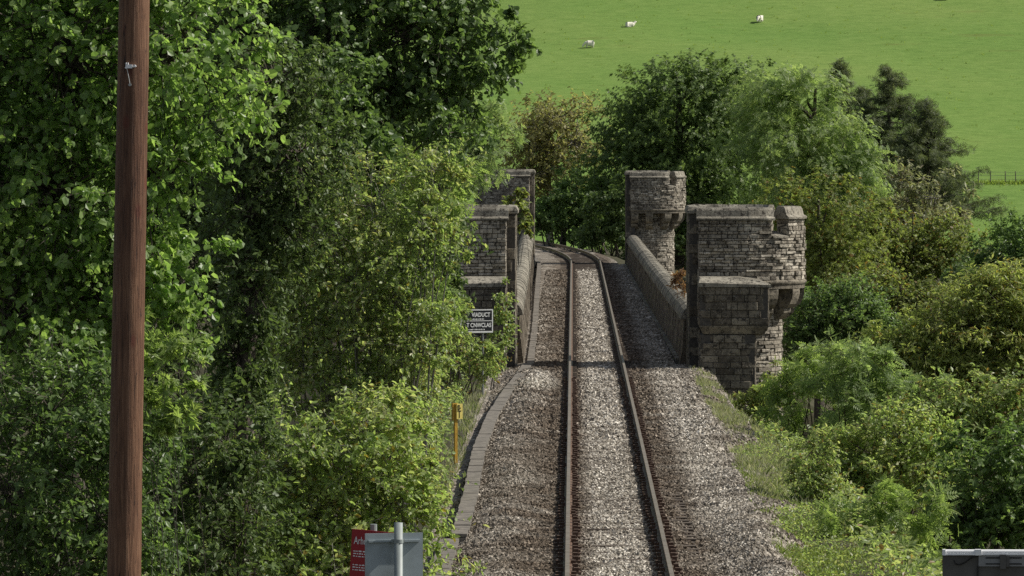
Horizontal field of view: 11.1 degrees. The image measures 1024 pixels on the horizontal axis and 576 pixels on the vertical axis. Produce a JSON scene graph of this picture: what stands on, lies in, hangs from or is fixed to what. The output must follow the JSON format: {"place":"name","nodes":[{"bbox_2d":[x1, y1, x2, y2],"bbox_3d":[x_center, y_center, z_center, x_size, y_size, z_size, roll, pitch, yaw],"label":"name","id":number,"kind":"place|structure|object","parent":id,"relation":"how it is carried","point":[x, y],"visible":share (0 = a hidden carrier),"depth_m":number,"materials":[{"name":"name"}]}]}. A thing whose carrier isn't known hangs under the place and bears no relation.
{"place":"outdoors","nodes":[
{"label":"outdoors","id":0,"kind":"place"},
{"bbox_2d":[0,0,1023,575],"bbox_3d":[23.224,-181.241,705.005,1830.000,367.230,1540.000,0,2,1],"label":"ground","id":1,"kind":"structure","parent":0,"point":[984,114],"depth_m":492.54,"materials":[{"name":"green plant"}]},
{"bbox_2d":[0,0,205,574],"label":"beech tree","id":2,"kind":"object","parent":1,"relation":"on","point":[21,459],"visible":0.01,"depth_m":105.78,"materials":[{"name":"green plant"}]},
{"bbox_2d":[0,317,214,575],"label":"undergrowth bush","id":3,"kind":"object","parent":1,"relation":"on","point":[30,528],"visible":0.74,"depth_m":52.89,"materials":[{"name":"green plant"}]},
{"bbox_2d":[107,0,149,575],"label":"wooden pole","id":4,"kind":"object","parent":1,"relation":"on","point":[126,449],"visible":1,"depth_m":44.95,"materials":[{"name":"wood"}]},
{"bbox_2d":[0,0,321,575],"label":"poplar tree","id":5,"kind":"object","parent":1,"relation":"on","point":[65,285],"visible":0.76,"depth_m":55.60,"materials":[{"name":"green plant"}]},
{"bbox_2d":[109,305,214,575],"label":"maple sapling","id":6,"kind":"object","parent":1,"relation":"on","point":[187,410],"visible":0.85,"depth_m":52.02,"materials":[{"name":"green plant"}]},
{"bbox_2d":[89,366,335,575],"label":"ivy thicket","id":7,"kind":"object","parent":1,"relation":"on","point":[241,461],"visible":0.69,"depth_m":62.89,"materials":[{"name":"green plant"}]},
{"bbox_2d":[22,5,428,574],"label":"beech tree","id":8,"kind":"object","parent":1,"relation":"on","point":[215,283],"visible":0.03,"depth_m":103.66,"materials":[{"name":"green plant"}]},
{"bbox_2d":[23,369,471,575],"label":"ground cover","id":9,"kind":"object","parent":1,"relation":"on","point":[446,404],"visible":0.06,"depth_m":118.63,"materials":[{"name":"green plant"}]},
{"bbox_2d":[184,8,369,574],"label":"ivy clad tree","id":10,"kind":"object","parent":1,"relation":"on","point":[258,195],"visible":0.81,"depth_m":69.89,"materials":[{"name":"green plant"}]},
{"bbox_2d":[183,368,489,575],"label":"hazel bush","id":11,"kind":"object","parent":1,"relation":"on","point":[314,466],"visible":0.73,"depth_m":66.77,"materials":[{"name":"green plant"}]},
{"bbox_2d":[149,0,542,515],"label":"poplar tree","id":12,"kind":"object","parent":1,"relation":"on","point":[378,78],"visible":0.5,"depth_m":83.84,"materials":[{"name":"green plant"}]},
{"bbox_2d":[227,129,486,568],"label":"goat willow","id":13,"kind":"object","parent":1,"relation":"on","point":[324,370],"visible":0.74,"depth_m":76.90,"materials":[{"name":"green plant"}]},
{"bbox_2d":[240,118,494,504],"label":"ash tree","id":14,"kind":"object","parent":1,"relation":"on","point":[461,199],"visible":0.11,"depth_m":97.91,"materials":[{"name":"green plant"}]},
{"bbox_2d":[350,524,391,575],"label":"warning sign","id":15,"kind":"object","parent":1,"relation":"on","point":[357,563],"visible":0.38,"depth_m":52.01,"materials":[{"name":"red metal"}]},
{"bbox_2d":[365,522,422,575],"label":"information sign","id":16,"kind":"object","parent":1,"relation":"on","point":[398,552],"visible":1,"depth_m":50.10,"materials":[{"name":"grey metal"}]},
{"bbox_2d":[347,322,460,505],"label":"bramble bush","id":17,"kind":"object","parent":1,"relation":"on","point":[436,383],"visible":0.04,"depth_m":93.77,"materials":[{"name":"green plant"}]},
{"bbox_2d":[381,139,494,338],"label":"elder bush","id":18,"kind":"object","parent":1,"relation":"on","point":[456,281],"visible":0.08,"depth_m":133.65,"materials":[{"name":"green plant"}]},
{"bbox_2d":[427,538,458,575],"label":"cable trough","id":19,"kind":"object","parent":1,"relation":"on","point":[452,554],"visible":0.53,"depth_m":80.83,"materials":[{"name":"concrete"}]},
{"bbox_2d":[413,382,489,526],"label":"dry grass","id":20,"kind":"structure","parent":1,"relation":"on","point":[471,424],"depth_m":117.47,"materials":[{"name":"green plant"}]},
{"bbox_2d":[451,403,462,464],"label":"marker post","id":21,"kind":"object","parent":1,"relation":"on","point":[457,412],"visible":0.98,"depth_m":106.12,"materials":[{"name":"yellow paint"}]},
{"bbox_2d":[406,276,521,398],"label":"bramble bush","id":22,"kind":"object","parent":1,"relation":"on","point":[476,362],"visible":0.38,"depth_m":135.37,"materials":[{"name":"green plant"}]},
{"bbox_2d":[412,90,529,196],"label":"ash tree","id":23,"kind":"object","parent":1,"relation":"on","point":[499,122],"visible":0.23,"depth_m":209.67,"materials":[{"name":"green plant"}]},
{"bbox_2d":[431,204,518,397],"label":"castellated turret","id":24,"kind":"object","parent":1,"relation":"on","point":[496,230],"visible":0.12,"depth_m":149.20,"materials":[{"name":"stone"}]},
{"bbox_2d":[460,309,492,395],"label":"viaduct sign","id":25,"kind":"object","parent":1,"relation":"on","point":[481,321],"visible":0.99,"depth_m":134.13,"materials":[{"name":"black metal"}]},
{"bbox_2d":[474,169,535,264],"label":"castellated turret","id":26,"kind":"object","parent":1,"relation":"on","point":[525,178],"visible":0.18,"depth_m":274.92,"materials":[{"name":"stone"}]},
{"bbox_2d":[533,268,536,284],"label":"railway viaduct","id":27,"kind":"object","parent":1,"relation":"on","point":[535,270],"depth_m":261.86,"materials":[{"name":"stone"}]},
{"bbox_2d":[517,233,534,363],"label":"parapet wall","id":28,"kind":"structure","parent":27,"relation":"on","point":[525,276],"depth_m":184.46,"materials":[{"name":"stone"}]},
{"bbox_2d":[499,186,534,309],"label":"wall shrub","id":29,"kind":"object","parent":28,"relation":"on","point":[528,220],"visible":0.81,"depth_m":199.94,"materials":[{"name":"green plant"}]},
{"bbox_2d":[626,235,686,363],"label":"parapet wall","id":30,"kind":"structure","parent":27,"relation":"on","point":[651,276],"depth_m":186.95,"materials":[{"name":"stone"}]},
{"bbox_2d":[666,267,686,298],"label":"rusty weed","id":31,"kind":"object","parent":30,"relation":"on","point":[678,279],"visible":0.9,"depth_m":160.02,"materials":[{"name":"brown plant"}]},
{"bbox_2d":[488,86,614,242],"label":"thorn tree","id":32,"kind":"object","parent":1,"relation":"on","point":[542,145],"visible":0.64,"depth_m":349.15,"materials":[{"name":"green plant"}]},
{"bbox_2d":[535,164,613,248],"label":"laurel bush","id":33,"kind":"object","parent":1,"relation":"on","point":[553,205],"visible":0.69,"depth_m":321.62,"materials":[{"name":"green plant"}]},
{"bbox_2d":[582,40,593,47],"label":"sheep","id":34,"kind":"object","parent":1,"relation":"on","point":[589,43],"visible":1,"depth_m":495.78},
{"bbox_2d":[570,164,635,257],"bbox_3d":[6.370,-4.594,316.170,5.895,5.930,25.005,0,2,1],"label":"laurel bush","id":35,"kind":"object","parent":1,"relation":"on","point":[611,226],"visible":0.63,"depth_m":305.46,"materials":[{"name":"green plant"}]},
{"bbox_2d":[424,243,805,575],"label":"trackbed","id":36,"kind":"structure","parent":1,"relation":"on","point":[546,259],"depth_m":119.23,"materials":[{"name":"grey gravel"}]},
{"bbox_2d":[527,257,540,363],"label":"cable trough","id":37,"kind":"object","parent":36,"relation":"on","point":[531,351],"visible":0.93,"depth_m":188.41,"materials":[{"name":"concrete"}]},
{"bbox_2d":[535,240,706,575],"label":"railway track","id":38,"kind":"structure","parent":36,"relation":"on","point":[569,548],"depth_m":102.57,"materials":[{"name":"metal"}]},
{"bbox_2d":[445,268,814,575],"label":"ballast","id":39,"kind":"structure","parent":36,"relation":"on","point":[652,361],"depth_m":104.08,"materials":[{"name":"gravel"}]},
{"bbox_2d":[451,363,531,543],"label":"cable trough","id":40,"kind":"object","parent":39,"relation":"on","point":[468,502],"visible":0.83,"depth_m":103.94,"materials":[{"name":"concrete"}]},
{"bbox_2d":[623,264,678,363],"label":"edging strip","id":41,"kind":"object","parent":36,"relation":"on","point":[674,355],"visible":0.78,"depth_m":180.94,"materials":[{"name":"concrete"}]},
{"bbox_2d":[625,21,636,26],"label":"sheep","id":42,"kind":"object","parent":1,"relation":"on","point":[629,24],"visible":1,"depth_m":507.69},
{"bbox_2d":[624,170,686,277],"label":"castellated turret","id":43,"kind":"object","parent":1,"relation":"on","point":[655,204],"visible":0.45,"depth_m":275.12,"materials":[{"name":"stone"}]},
{"bbox_2d":[565,48,789,266],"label":"sycamore tree","id":44,"kind":"object","parent":1,"relation":"on","point":[665,148],"visible":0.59,"depth_m":323.18,"materials":[{"name":"green plant"}]},
{"bbox_2d":[423,0,1023,226],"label":"pasture tufts","id":45,"kind":"object","parent":1,"relation":"on","point":[777,63],"visible":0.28,"depth_m":495.47,"materials":[{"name":"green plant"}]},
{"bbox_2d":[685,204,806,420],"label":"castellated turret","id":46,"kind":"object","parent":1,"relation":"on","point":[746,280],"visible":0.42,"depth_m":149.15,"materials":[{"name":"stone"}]},
{"bbox_2d":[756,15,762,21],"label":"sheep","id":47,"kind":"object","parent":1,"relation":"on","point":[759,18],"visible":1,"depth_m":510.48},
{"bbox_2d":[732,356,788,424],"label":"golden shrub","id":48,"kind":"object","parent":1,"relation":"on","point":[753,400],"visible":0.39,"depth_m":133.96,"materials":[{"name":"green plant"}]},
{"bbox_2d":[703,55,904,288],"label":"ash tree","id":49,"kind":"object","parent":1,"relation":"on","point":[798,122],"visible":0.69,"depth_m":310.56,"materials":[{"name":"green plant"}]},
{"bbox_2d":[701,382,920,575],"bbox_3d":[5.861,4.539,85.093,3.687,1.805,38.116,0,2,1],"label":"verge grass","id":50,"kind":"structure","parent":1,"relation":"on","point":[811,550],"depth_m":83.09,"materials":[{"name":"green plant"}]},
{"bbox_2d":[752,337,872,457],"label":"ash sapling","id":51,"kind":"object","parent":1,"relation":"on","point":[777,394],"visible":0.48,"depth_m":121.82,"materials":[{"name":"green plant"}]},
{"bbox_2d":[782,423,868,515],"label":"bramble bush","id":52,"kind":"object","parent":1,"relation":"on","point":[825,476],"visible":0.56,"depth_m":94.84,"materials":[{"name":"green plant"}]},
{"bbox_2d":[748,165,908,455],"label":"oak tree","id":53,"kind":"object","parent":1,"relation":"on","point":[829,237],"visible":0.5,"depth_m":254.14,"materials":[{"name":"green plant"}]},
{"bbox_2d":[802,57,869,228],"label":"larch tree","id":54,"kind":"object","parent":1,"relation":"on","point":[840,66],"visible":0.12,"depth_m":371.17,"materials":[{"name":"green plant"}]},
{"bbox_2d":[746,405,945,575],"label":"ground cover","id":55,"kind":"object","parent":1,"relation":"on","point":[899,563],"visible":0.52,"depth_m":84.08,"materials":[{"name":"green plant"}]},
{"bbox_2d":[781,271,928,410],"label":"elm tree","id":56,"kind":"object","parent":1,"relation":"on","point":[852,308],"visible":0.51,"depth_m":175.30,"materials":[{"name":"green plant"}]},
{"bbox_2d":[842,84,884,248],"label":"larch tree","id":57,"kind":"object","parent":1,"relation":"on","point":[860,90],"visible":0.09,"depth_m":377.18,"materials":[{"name":"green plant"}]},
{"bbox_2d":[788,325,958,473],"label":"ash sapling","id":58,"kind":"object","parent":1,"relation":"on","point":[858,383],"visible":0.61,"depth_m":115.82,"materials":[{"name":"green plant"}]},
{"bbox_2d":[792,393,976,530],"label":"hazel bush","id":59,"kind":"object","parent":1,"relation":"on","point":[864,465],"visible":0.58,"depth_m":103.73,"materials":[{"name":"green plant"}]},
{"bbox_2d":[811,472,961,572],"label":"ash sapling","id":60,"kind":"object","parent":1,"relation":"on","point":[927,528],"visible":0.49,"depth_m":86.84,"materials":[{"name":"green plant"}]},
{"bbox_2d":[823,260,971,511],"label":"alder tree","id":61,"kind":"object","parent":1,"relation":"on","point":[920,293],"visible":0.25,"depth_m":189.78,"materials":[{"name":"green plant"}]},
{"bbox_2d":[835,63,970,229],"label":"larch tree","id":62,"kind":"object","parent":1,"relation":"on","point":[897,107],"visible":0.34,"depth_m":364.87,"materials":[{"name":"green plant"}]},
{"bbox_2d":[833,199,993,513],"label":"olive shrub","id":63,"kind":"object","parent":1,"relation":"on","point":[925,246],"visible":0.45,"depth_m":261.35,"materials":[{"name":"green plant"}]},
{"bbox_2d":[849,156,980,283],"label":"grey willow","id":64,"kind":"object","parent":1,"relation":"on","point":[914,192],"visible":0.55,"depth_m":317.25,"materials":[{"name":"green plant"}]},
{"bbox_2d":[845,253,1023,548],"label":"willow bush","id":65,"kind":"object","parent":1,"relation":"on","point":[995,312],"visible":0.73,"depth_m":123.38,"materials":[{"name":"green plant"}]},
{"bbox_2d":[873,95,1010,226],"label":"larch tree","id":66,"kind":"object","parent":1,"relation":"on","point":[926,135],"visible":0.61,"depth_m":358.81,"materials":[{"name":"green plant"}]},
{"bbox_2d":[873,355,1023,548],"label":"hazel bush","id":67,"kind":"object","parent":1,"relation":"on","point":[982,418],"visible":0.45,"depth_m":107.71,"materials":[{"name":"green plant"}]},
{"bbox_2d":[913,410,1023,569],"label":"elder bush","id":68,"kind":"object","parent":1,"relation":"on","point":[997,523],"visible":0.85,"depth_m":89.67,"materials":[{"name":"green plant"}]},
{"bbox_2d":[935,250,1017,458],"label":"holly tree","id":69,"kind":"object","parent":1,"relation":"on","point":[956,268],"visible":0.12,"depth_m":224.37,"materials":[{"name":"green plant"}]},
{"bbox_2d":[941,205,1023,479],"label":"holly tree","id":70,"kind":"object","parent":1,"relation":"on","point":[1008,246],"visible":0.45,"depth_m":239.47,"materials":[{"name":"green plant"}]},
{"bbox_2d":[942,549,1023,575],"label":"equipment cabinet","id":71,"kind":"object","parent":1,"relation":"on","point":[982,562],"visible":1,"depth_m":45.06,"materials":[{"name":"metal"}]},
{"bbox_2d":[955,171,1023,181],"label":"field fence","id":72,"kind":"object","parent":1,"relation":"on","point":[990,175],"visible":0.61,"depth_m":426.46,"materials":[{"name":"brown wood"}]},
{"bbox_2d":[963,178,1023,185],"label":"rough grass","id":73,"kind":"structure","parent":1,"relation":"on","point":[1016,182],"depth_m":426.30,"materials":[{"name":"green plant"}]},
{"bbox_2d":[689,365,851,518],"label":"dry grass","id":74,"kind":"structure","parent":0,"point":[740,418],"depth_m":110.82,"materials":[{"name":"green plant"}]}
]}

